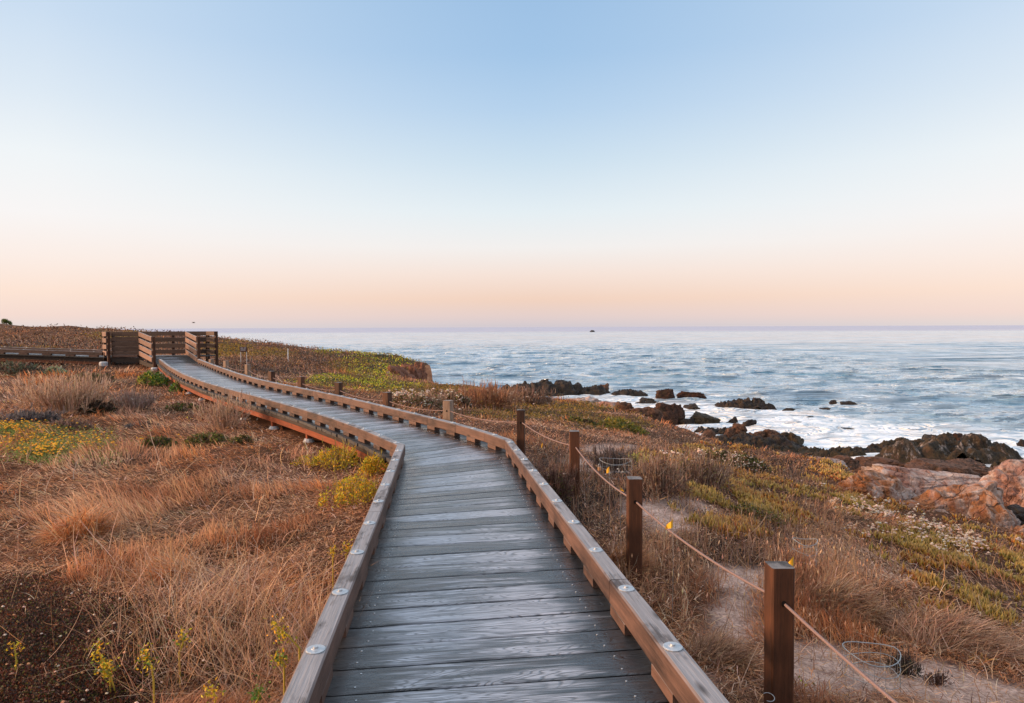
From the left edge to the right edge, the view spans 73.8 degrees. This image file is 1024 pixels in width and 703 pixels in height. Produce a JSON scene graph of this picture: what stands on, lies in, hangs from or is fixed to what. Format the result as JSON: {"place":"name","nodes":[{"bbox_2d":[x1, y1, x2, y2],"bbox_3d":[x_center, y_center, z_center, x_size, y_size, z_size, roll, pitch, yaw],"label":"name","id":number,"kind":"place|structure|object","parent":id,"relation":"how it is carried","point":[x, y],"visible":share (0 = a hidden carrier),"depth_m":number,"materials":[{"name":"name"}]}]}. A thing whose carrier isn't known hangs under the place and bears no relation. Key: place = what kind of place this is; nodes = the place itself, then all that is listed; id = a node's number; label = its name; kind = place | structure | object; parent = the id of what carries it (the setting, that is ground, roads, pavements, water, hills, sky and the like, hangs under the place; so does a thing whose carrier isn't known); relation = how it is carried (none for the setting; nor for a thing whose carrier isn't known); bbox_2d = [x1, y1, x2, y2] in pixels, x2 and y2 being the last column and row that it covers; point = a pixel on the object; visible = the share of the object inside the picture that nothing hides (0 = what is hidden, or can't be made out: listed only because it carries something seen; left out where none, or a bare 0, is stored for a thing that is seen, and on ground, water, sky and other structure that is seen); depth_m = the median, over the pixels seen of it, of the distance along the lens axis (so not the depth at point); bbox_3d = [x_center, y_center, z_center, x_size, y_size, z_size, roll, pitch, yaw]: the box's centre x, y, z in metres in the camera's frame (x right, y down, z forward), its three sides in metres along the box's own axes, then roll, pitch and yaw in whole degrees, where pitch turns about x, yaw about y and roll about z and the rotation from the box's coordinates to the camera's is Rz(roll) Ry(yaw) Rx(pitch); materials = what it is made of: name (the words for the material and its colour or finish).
{"place":"outdoors","nodes":[
{"label":"outdoors","id":0,"kind":"place"},
{"bbox_2d":[0,324,1023,702],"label":"ground","id":1,"kind":"structure","parent":0,"point":[828,666],"depth_m":6.05,"materials":[{"name":"plant"}]},
{"bbox_2d":[6,637,24,684],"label":"yellow weed","id":2,"kind":"object","parent":1,"relation":"on","point":[15,653],"visible":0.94,"depth_m":3.15,"materials":[{"name":"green plant"}]},
{"bbox_2d":[0,359,44,375],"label":"green shrub","id":3,"kind":"object","parent":1,"relation":"on","point":[20,367],"visible":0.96,"depth_m":22.49,"materials":[{"name":"green plant"}]},
{"bbox_2d":[0,403,66,423],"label":"purple wildflowers","id":4,"kind":"object","parent":1,"relation":"on","point":[27,415],"visible":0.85,"depth_m":11.66,"materials":[{"name":"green plant"}]},
{"bbox_2d":[43,365,66,374],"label":"green shrub","id":5,"kind":"object","parent":1,"relation":"on","point":[55,368],"visible":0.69,"depth_m":22.60,"materials":[{"name":"green plant"}]},
{"bbox_2d":[4,366,127,414],"bbox_3d":[-8.626,0.719,13.236,2.258,0.989,1.949,0,2,0],"label":"bare shrub","id":6,"kind":"object","parent":1,"relation":"on","point":[60,398],"visible":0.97,"depth_m":12.97,"materials":[{"name":"beige plant"}]},
{"bbox_2d":[49,415,94,429],"bbox_3d":[-7.258,1.176,11.245,0.790,0.270,0.511,-1,2,-12],"label":"brush heap","id":7,"kind":"object","parent":1,"relation":"on","point":[74,424],"visible":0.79,"depth_m":11.22,"materials":[{"name":"brown plant"}]},
{"bbox_2d":[23,500,132,545],"bbox_3d":[-3.477,1.401,5.525,0.842,0.418,0.632,-1,2,-31],"label":"grass tussock","id":8,"kind":"object","parent":1,"relation":"on","point":[64,528],"depth_m":5.48,"materials":[{"name":"plant"}]},
{"bbox_2d":[63,370,115,384],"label":"green shrub","id":9,"kind":"object","parent":1,"relation":"on","point":[95,375],"visible":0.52,"depth_m":19.27,"materials":[{"name":"green plant"}]},
{"bbox_2d":[0,417,182,468],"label":"yellow wildflowers","id":10,"kind":"object","parent":1,"relation":"on","point":[49,440],"visible":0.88,"depth_m":9.64,"materials":[{"name":"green plant"}]},
{"bbox_2d":[76,399,118,414],"bbox_3d":[-8.124,1.047,13.341,0.850,0.368,0.742,0,2,0],"label":"brush heap","id":11,"kind":"object","parent":1,"relation":"on","point":[103,408],"visible":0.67,"depth_m":13.20,"materials":[{"name":"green plant"}]},
{"bbox_2d":[85,638,119,701],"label":"yellow weed","id":12,"kind":"object","parent":1,"relation":"on","point":[102,659],"visible":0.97,"depth_m":2.95,"materials":[{"name":"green plant"}]},
{"bbox_2d":[92,659,120,702],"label":"yellow weed","id":13,"kind":"object","parent":1,"relation":"on","point":[108,670],"visible":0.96,"depth_m":2.95,"materials":[{"name":"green plant"}]},
{"bbox_2d":[107,386,161,409],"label":"bare shrub","id":14,"kind":"object","parent":1,"relation":"on","point":[132,399],"visible":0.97,"depth_m":13.91,"materials":[{"name":"brown plant"}]},
{"bbox_2d":[123,418,158,428],"bbox_3d":[-6.136,1.196,11.308,0.581,0.180,0.378,0,2,0],"label":"brush heap","id":15,"kind":"object","parent":1,"relation":"on","point":[130,425],"visible":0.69,"depth_m":11.26,"materials":[{"name":"brown plant"}]},
{"bbox_2d":[0,571,288,702],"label":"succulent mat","id":16,"kind":"object","parent":1,"relation":"on","point":[24,680],"visible":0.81,"depth_m":3.37,"materials":[{"name":"brown plant"}]},
{"bbox_2d":[135,642,159,702],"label":"yellow weed","id":17,"kind":"object","parent":1,"relation":"on","point":[145,658],"visible":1,"depth_m":2.85,"materials":[{"name":"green plant"}]},
{"bbox_2d":[134,369,171,385],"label":"leafy plant","id":18,"kind":"object","parent":1,"relation":"on","point":[154,378],"visible":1,"depth_m":19.22,"materials":[{"name":"green plant"}]},
{"bbox_2d":[141,435,178,448],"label":"green shrub","id":19,"kind":"object","parent":1,"relation":"on","point":[163,440],"visible":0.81,"depth_m":9.56,"materials":[{"name":"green plant"}]},
{"bbox_2d":[114,542,213,590],"bbox_3d":[-2.352,1.444,4.594,0.611,0.312,0.636,0,2,0],"label":"grass tussock","id":20,"kind":"object","parent":1,"relation":"on","point":[159,559],"depth_m":4.56,"materials":[{"name":"plant"}]},
{"bbox_2d":[167,381,187,392],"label":"leafy plant","id":21,"kind":"object","parent":1,"relation":"on","point":[174,386],"visible":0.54,"depth_m":17.76,"materials":[{"name":"green plant"}]},
{"bbox_2d":[172,626,191,695],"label":"yellow weed","id":22,"kind":"object","parent":1,"relation":"on","point":[183,639],"visible":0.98,"depth_m":3.05,"materials":[{"name":"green plant"}]},
{"bbox_2d":[163,401,203,411],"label":"green shrub","id":23,"kind":"object","parent":1,"relation":"on","point":[179,406],"visible":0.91,"depth_m":13.52,"materials":[{"name":"green plant"}]},
{"bbox_2d":[182,431,231,446],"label":"green shrub","id":24,"kind":"object","parent":1,"relation":"on","point":[206,437],"visible":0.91,"depth_m":9.80,"materials":[{"name":"green plant"}]},
{"bbox_2d":[201,676,225,702],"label":"yellow weed","id":25,"kind":"object","parent":1,"relation":"on","point":[213,690],"visible":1,"depth_m":2.65,"materials":[{"name":"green plant"}]},
{"bbox_2d":[185,390,257,428],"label":"bare shrub","id":26,"kind":"object","parent":1,"relation":"on","point":[224,411],"visible":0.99,"depth_m":11.42,"materials":[{"name":"brown plant"}]},
{"bbox_2d":[224,433,253,445],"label":"green shrub","id":27,"kind":"object","parent":1,"relation":"on","point":[246,438],"visible":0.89,"depth_m":9.60,"materials":[{"name":"green plant"}]},
{"bbox_2d":[247,673,270,702],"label":"yellow weed","id":28,"kind":"object","parent":1,"relation":"on","point":[256,693],"visible":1,"depth_m":2.54,"materials":[{"name":"green plant"}]},
{"bbox_2d":[269,647,289,692],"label":"yellow weed","id":29,"kind":"object","parent":1,"relation":"on","point":[278,657],"visible":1,"depth_m":2.69,"materials":[{"name":"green plant"}]},
{"bbox_2d":[264,614,300,659],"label":"yellow weed","id":30,"kind":"object","parent":1,"relation":"on","point":[282,631],"visible":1,"depth_m":2.79,"materials":[{"name":"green plant"}]},
{"bbox_2d":[290,455,323,466],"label":"yellow shrub","id":31,"kind":"object","parent":1,"relation":"on","point":[305,457],"visible":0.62,"depth_m":8.37,"materials":[{"name":"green plant"}]},
{"bbox_2d":[304,438,358,471],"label":"yellow shrub","id":32,"kind":"object","parent":1,"relation":"on","point":[342,458],"visible":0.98,"depth_m":8.13,"materials":[{"name":"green plant"}]},
{"bbox_2d":[334,382,342,401],"bbox_3d":[-3.311,0.997,13.044,0.116,0.813,0.118,1,2,26],"label":"rope post","id":33,"kind":"object","parent":1,"relation":"on","point":[338,387],"visible":0.32,"depth_m":12.99,"materials":[{"name":"brown wood"}]},
{"bbox_2d":[315,464,382,509],"bbox_3d":[-1.452,1.202,6.293,0.742,0.431,0.577,0,2,0],"label":"yellow shrub","id":34,"kind":"object","parent":1,"relation":"on","point":[363,488],"visible":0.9,"depth_m":6.24,"materials":[{"name":"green plant"}]},
{"bbox_2d":[0,331,728,702],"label":"boardwalk","id":35,"kind":"structure","parent":1,"relation":"on","point":[478,565],"depth_m":3.52,"materials":[{"name":"grey wood"}]},
{"bbox_2d":[356,448,387,476],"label":"yellow shrub","id":36,"kind":"object","parent":1,"relation":"on","point":[371,467],"visible":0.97,"depth_m":7.48,"materials":[{"name":"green plant"}]},
{"bbox_2d":[382,392,391,415],"bbox_3d":[-2.068,1.062,11.345,0.122,0.774,0.118,1,2,29],"label":"rope post","id":37,"kind":"object","parent":1,"relation":"on","point":[387,397],"visible":0.32,"depth_m":11.29,"materials":[{"name":"brown wood"}]},
{"bbox_2d":[220,366,897,702],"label":"rope","id":38,"kind":"object","parent":37,"relation":"attached to","point":[854,667],"visible":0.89,"depth_m":3.18,"materials":[{"name":"fabric"}]},
{"bbox_2d":[388,364,415,378],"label":"cliff outcrop","id":39,"kind":"object","parent":1,"relation":"on","point":[397,369],"visible":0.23,"depth_m":44.84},
{"bbox_2d":[400,363,423,380],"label":"cliff outcrop","id":40,"kind":"object","parent":1,"relation":"on","point":[412,369],"visible":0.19,"depth_m":49.88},
{"bbox_2d":[392,387,445,409],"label":"brown shrub","id":41,"kind":"object","parent":1,"relation":"on","point":[418,399],"visible":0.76,"depth_m":15.17,"materials":[{"name":"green plant"}]},
{"bbox_2d":[414,362,426,380],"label":"rock","id":42,"kind":"object","parent":1,"relation":"on","point":[421,365],"visible":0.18,"depth_m":53.89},
{"bbox_2d":[443,400,453,430],"bbox_3d":[-0.909,1.083,9.744,0.122,0.773,0.127,1,2,20],"label":"rope post","id":43,"kind":"object","parent":1,"relation":"on","point":[447,409],"visible":0.48,"depth_m":9.69,"materials":[{"name":"brown wood"}]},
{"bbox_2d":[442,388,472,407],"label":"brown shrub","id":44,"kind":"object","parent":1,"relation":"on","point":[461,399],"visible":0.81,"depth_m":17.18,"materials":[{"name":"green plant"}]},
{"bbox_2d":[0,329,938,575],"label":"scrub twigs","id":45,"kind":"object","parent":1,"relation":"on","point":[599,482],"visible":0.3,"depth_m":7.29,"materials":[{"name":"brown plant"}]},
{"bbox_2d":[450,375,531,411],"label":"brown shrub","id":46,"kind":"object","parent":1,"relation":"on","point":[500,399],"visible":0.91,"depth_m":17.90,"materials":[{"name":"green plant"}]},
{"bbox_2d":[0,323,986,685],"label":"scrub cover","id":47,"kind":"object","parent":1,"relation":"on","point":[360,369],"visible":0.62,"depth_m":25.29,"materials":[{"name":"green plant"}]},
{"bbox_2d":[0,427,1022,702],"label":"dead stems","id":48,"kind":"object","parent":1,"relation":"on","point":[216,627],"visible":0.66,"depth_m":3.59,"materials":[{"name":"brown plant"}]},
{"bbox_2d":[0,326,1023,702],"bbox_3d":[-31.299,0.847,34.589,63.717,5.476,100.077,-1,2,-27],"label":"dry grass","id":49,"kind":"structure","parent":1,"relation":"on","point":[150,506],"depth_m":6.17,"materials":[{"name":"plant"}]},
{"bbox_2d":[516,409,524,454],"bbox_3d":[0.107,1.097,8.047,0.099,0.822,0.102,0,2,6],"label":"rope post","id":50,"kind":"object","parent":1,"relation":"on","point":[520,413],"visible":0.64,"depth_m":8.00,"materials":[{"name":"brown wood"}]},
{"bbox_2d":[507,383,555,406],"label":"brown shrub","id":51,"kind":"object","parent":1,"relation":"on","point":[532,395],"visible":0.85,"depth_m":22.67,"materials":[{"name":"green plant"}]},
{"bbox_2d":[531,454,580,502],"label":"brown shrub","id":52,"kind":"object","parent":1,"relation":"on","point":[558,483],"visible":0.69,"depth_m":6.19,"materials":[{"name":"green plant"}]},
{"bbox_2d":[569,430,579,497],"bbox_3d":[0.588,1.131,6.414,0.104,0.774,0.097,0,2,0],"label":"rope post","id":53,"kind":"object","parent":1,"relation":"on","point":[574,456],"visible":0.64,"depth_m":6.36,"materials":[{"name":"brown wood"}]},
{"bbox_2d":[565,416,598,426],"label":"green shrub","id":54,"kind":"object","parent":1,"relation":"on","point":[581,419],"visible":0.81,"depth_m":16.64,"materials":[{"name":"green plant"}]},
{"bbox_2d":[569,396,600,402],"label":"rock","id":55,"kind":"object","parent":1,"relation":"on","point":[591,399],"visible":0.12,"depth_m":27.84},
{"bbox_2d":[580,441,639,477],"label":"brown shrub","id":56,"kind":"object","parent":1,"relation":"on","point":[608,454],"visible":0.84,"depth_m":7.86,"materials":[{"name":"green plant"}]},
{"bbox_2d":[599,458,631,481],"bbox_3d":[1.105,1.285,7.250,0.351,0.284,0.345,0,2,0],"label":"wire cage","id":57,"kind":"object","parent":1,"relation":"on","point":[616,465],"visible":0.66,"depth_m":7.15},
{"bbox_2d":[614,401,633,411],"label":"rock","id":58,"kind":"object","parent":1,"relation":"on","point":[624,406],"visible":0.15,"depth_m":25.61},
{"bbox_2d":[598,414,649,435],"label":"green shrub","id":59,"kind":"object","parent":1,"relation":"on","point":[613,422],"visible":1,"depth_m":16.79,"materials":[{"name":"green plant"}]},
{"bbox_2d":[626,476,642,579],"bbox_3d":[0.792,1.215,4.419,0.096,0.800,0.100,0,2,0],"label":"rope post","id":60,"kind":"object","parent":1,"relation":"on","point":[634,492],"visible":0.81,"depth_m":4.37,"materials":[{"name":"brown wood"}]},
{"bbox_2d":[607,541,663,576],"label":"grass tussock","id":61,"kind":"object","parent":1,"relation":"on","point":[645,560],"depth_m":4.49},
{"bbox_2d":[626,406,663,421],"bbox_3d":[4.858,2.532,25.470,1.688,1.024,0.969,0,2,0],"label":"rock","id":62,"kind":"object","parent":1,"relation":"on","point":[655,413],"visible":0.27,"depth_m":25.09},
{"bbox_2d":[270,388,1023,581],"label":"buckwheat cover","id":63,"kind":"object","parent":1,"relation":"on","point":[921,519],"visible":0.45,"depth_m":9.40,"materials":[{"name":"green plant"}]},
{"bbox_2d":[619,451,693,500],"bbox_3d":[1.459,1.243,6.942,0.798,0.517,0.638,0,2,18],"label":"brown shrub","id":64,"kind":"object","parent":1,"relation":"on","point":[658,473],"visible":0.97,"depth_m":6.86,"materials":[{"name":"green plant"}]},
{"bbox_2d":[671,446,739,492],"bbox_3d":[2.374,1.422,8.314,0.890,0.607,0.818,-1,2,-31],"label":"brown shrub","id":65,"kind":"object","parent":1,"relation":"on","point":[703,471],"visible":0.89,"depth_m":8.23,"materials":[{"name":"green plant"}]},
{"bbox_2d":[532,450,900,662],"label":"seed grass","id":66,"kind":"structure","parent":1,"relation":"on","point":[835,551],"depth_m":4.84,"materials":[{"name":"plant"}]},
{"bbox_2d":[685,622,763,678],"bbox_3d":[1.045,1.469,3.357,0.436,0.232,0.418,1,2,31],"label":"grass tussock","id":67,"kind":"object","parent":1,"relation":"on","point":[712,643],"depth_m":3.35,"materials":[{"name":"plant"}]},
{"bbox_2d":[701,448,772,474],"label":"brown shrub","id":68,"kind":"object","parent":1,"relation":"on","point":[743,458],"visible":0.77,"depth_m":11.95,"materials":[{"name":"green plant"}]},
{"bbox_2d":[728,500,788,527],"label":"green shrub","id":69,"kind":"object","parent":1,"relation":"on","point":[750,510],"visible":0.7,"depth_m":6.79,"materials":[{"name":"green plant"}]},
{"bbox_2d":[764,561,794,702],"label":"rope post","id":70,"kind":"object","parent":1,"relation":"on","point":[779,586],"visible":1,"depth_m":2.75,"materials":[{"name":"brown wood"}]},
{"bbox_2d":[574,409,1023,664],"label":"ice plant","id":71,"kind":"object","parent":1,"relation":"on","point":[744,495],"visible":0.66,"depth_m":7.55,"materials":[{"name":"green plant"}]},
{"bbox_2d":[792,537,817,566],"bbox_3d":[2.169,1.520,5.058,0.184,0.264,0.175,0,2,0],"label":"wire cage","id":72,"kind":"object","parent":1,"relation":"on","point":[816,546],"visible":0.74,"depth_m":5.05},
{"bbox_2d":[831,455,859,469],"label":"rock","id":73,"kind":"object","parent":1,"relation":"on","point":[851,463],"visible":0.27,"depth_m":22.73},
{"bbox_2d":[795,559,906,635],"bbox_3d":[2.100,1.581,4.380,0.783,0.419,0.592,0,2,0],"label":"grass tussock","id":74,"kind":"object","parent":1,"relation":"on","point":[864,602],"depth_m":4.37,"materials":[{"name":"plant"}]},
{"bbox_2d":[842,641,900,690],"bbox_3d":[1.743,1.547,3.307,0.255,0.214,0.255,0,2,0],"label":"wire cage","id":75,"kind":"object","parent":1,"relation":"on","point":[897,663],"visible":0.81,"depth_m":3.31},
{"bbox_2d":[837,470,916,501],"bbox_3d":[7.248,2.945,13.393,1.776,1.213,1.048,0,2,0],"label":"rock","id":76,"kind":"object","parent":1,"relation":"on","point":[872,483],"visible":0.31,"depth_m":13.18,"materials":[{"name":"stone"}]},
{"bbox_2d":[853,456,905,472],"bbox_3d":[13.421,4.225,24.830,2.264,0.826,1.233,0,2,0],"label":"rock","id":77,"kind":"object","parent":1,"relation":"on","point":[867,461],"visible":0.31,"depth_m":24.57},
{"bbox_2d":[886,644,925,679],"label":"dark succulent","id":78,"kind":"object","parent":1,"relation":"on","point":[905,664],"visible":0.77,"depth_m":3.56,"materials":[{"name":"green plant"}]},
{"bbox_2d":[857,464,980,494],"bbox_3d":[9.589,3.183,16.194,3.614,0.995,1.324,0,2,0],"label":"rock","id":79,"kind":"object","parent":1,"relation":"on","point":[916,481],"visible":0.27,"depth_m":15.93,"materials":[{"name":"stone"}]},
{"bbox_2d":[923,669,955,686],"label":"dark succulent","id":80,"kind":"object","parent":1,"relation":"on","point":[938,678],"visible":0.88,"depth_m":3.46,"materials":[{"name":"grey plant"}]},
{"bbox_2d":[904,458,979,475],"bbox_3d":[14.792,4.174,23.834,3.070,0.780,1.503,0,2,0],"label":"rock","id":81,"kind":"object","parent":1,"relation":"on","point":[931,464],"visible":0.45,"depth_m":23.50,"materials":[{"name":"stone"}]},
{"bbox_2d":[900,480,1003,514],"bbox_3d":[8.106,3.216,12.915,2.534,1.546,1.459,0,2,0],"label":"rock","id":82,"kind":"object","parent":1,"relation":"on","point":[957,499],"visible":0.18,"depth_m":12.75,"materials":[{"name":"stone"}]},
{"bbox_2d":[885,594,1023,671],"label":"grass tussock","id":83,"kind":"object","parent":1,"relation":"on","point":[972,629],"depth_m":4.05,"materials":[{"name":"plant"}]},
{"bbox_2d":[946,458,991,477],"bbox_3d":[17.423,4.473,26.233,2.467,0.669,1.290,0,2,0],"label":"rock","id":84,"kind":"object","parent":1,"relation":"on","point":[981,469],"visible":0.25,"depth_m":26.03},
{"bbox_2d":[965,489,1020,528],"bbox_3d":[8.681,3.154,12.366,0.986,1.281,0.674,-1,2,-22],"label":"rock","id":85,"kind":"object","parent":1,"relation":"on","point":[989,507],"visible":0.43,"depth_m":12.22,"materials":[{"name":"stone"}]},
{"bbox_2d":[979,459,1023,506],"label":"rock","id":86,"kind":"object","parent":1,"relation":"on","point":[1007,476],"visible":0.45,"depth_m":15.48,"materials":[{"name":"stone"}]},
{"bbox_2d":[1007,504,1023,524],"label":"rock","id":87,"kind":"object","parent":1,"relation":"on","point":[1017,510],"visible":0.25,"depth_m":13.51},
{"bbox_2d":[1009,524,1023,536],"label":"rock","id":88,"kind":"object","parent":1,"relation":"on","point":[1018,529],"visible":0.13,"depth_m":11.40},
{"bbox_2d":[0,0,1023,328],"label":"sky","id":89,"kind":"structure","parent":0,"point":[165,164],"materials":[{"name":"blue"}]},
{"bbox_2d":[121,325,1023,466],"bbox_3d":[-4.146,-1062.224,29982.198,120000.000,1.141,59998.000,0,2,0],"label":"sea","id":90,"kind":"structure","parent":0,"point":[908,382],"depth_m":105.89,"materials":[{"name":"liquid"}]},
{"bbox_2d":[501,379,582,395],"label":"rock reef","id":91,"kind":"object","parent":90,"relation":"in","point":[563,387],"visible":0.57,"depth_m":61.63},
{"bbox_2d":[580,385,610,394],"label":"rock reef","id":92,"kind":"object","parent":90,"relation":"in","point":[596,390],"visible":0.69,"depth_m":61.75},
{"bbox_2d":[611,389,647,395],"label":"rock reef","id":93,"kind":"object","parent":90,"relation":"in","point":[629,392],"visible":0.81,"depth_m":61.33},
{"bbox_2d":[655,388,674,398],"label":"rock","id":94,"kind":"object","parent":90,"relation":"in","point":[668,393],"visible":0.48,"depth_m":58.45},
{"bbox_2d":[654,402,684,424],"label":"rock","id":95,"kind":"object","parent":90,"relation":"in","point":[674,413],"visible":0.36,"depth_m":43.34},
{"bbox_2d":[676,391,706,398],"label":"rock","id":96,"kind":"object","parent":90,"relation":"in","point":[682,394],"visible":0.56,"depth_m":59.29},
{"bbox_2d":[690,411,720,423],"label":"rock","id":97,"kind":"object","parent":90,"relation":"in","point":[701,418],"visible":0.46,"depth_m":43.33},
{"bbox_2d":[695,426,730,434],"bbox_3d":[12.017,4.813,39.989,2.764,0.902,1.010,0,2,0],"label":"rock reef","id":98,"kind":"object","parent":90,"relation":"in","point":[720,431],"visible":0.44,"depth_m":39.78},
{"bbox_2d":[731,423,746,433],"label":"rock","id":99,"kind":"object","parent":90,"relation":"in","point":[738,428],"visible":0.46,"depth_m":36.51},
{"bbox_2d":[714,397,776,409],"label":"rock reef","id":100,"kind":"object","parent":90,"relation":"in","point":[747,402],"visible":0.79,"depth_m":52.05},
{"bbox_2d":[708,431,803,448],"bbox_3d":[12.163,4.989,34.720,5.846,1.683,2.083,0,2,0],"label":"rock reef","id":101,"kind":"object","parent":90,"relation":"in","point":[745,438],"visible":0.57,"depth_m":34.25},
{"bbox_2d":[758,444,820,454],"bbox_3d":[13.532,5.021,33.410,3.741,1.105,1.374,0,2,0],"label":"rock reef","id":102,"kind":"object","parent":90,"relation":"in","point":[803,450],"visible":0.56,"depth_m":33.16},
{"bbox_2d":[789,432,803,444],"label":"rock","id":103,"kind":"object","parent":90,"relation":"in","point":[795,438],"visible":0.52,"depth_m":36.17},
{"bbox_2d":[813,447,866,457],"bbox_3d":[15.572,5.062,32.541,2.592,1.059,1.226,0,2,0],"label":"rock reef","id":104,"kind":"object","parent":90,"relation":"in","point":[836,451],"visible":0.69,"depth_m":32.22},
{"bbox_2d":[838,443,884,452],"bbox_3d":[17.569,5.014,33.859,2.778,0.905,0.895,0,2,0],"label":"rock reef","id":105,"kind":"object","parent":90,"relation":"in","point":[872,448],"visible":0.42,"depth_m":33.66},
{"bbox_2d":[876,437,924,446],"bbox_3d":[20.339,4.972,34.850,3.762,1.145,1.043,0,2,0],"label":"rock reef","id":106,"kind":"object","parent":90,"relation":"in","point":[892,442],"visible":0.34,"depth_m":34.68},
{"bbox_2d":[875,432,1023,463],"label":"rock reef","id":107,"kind":"object","parent":90,"relation":"in","point":[948,446],"visible":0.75,"depth_m":30.74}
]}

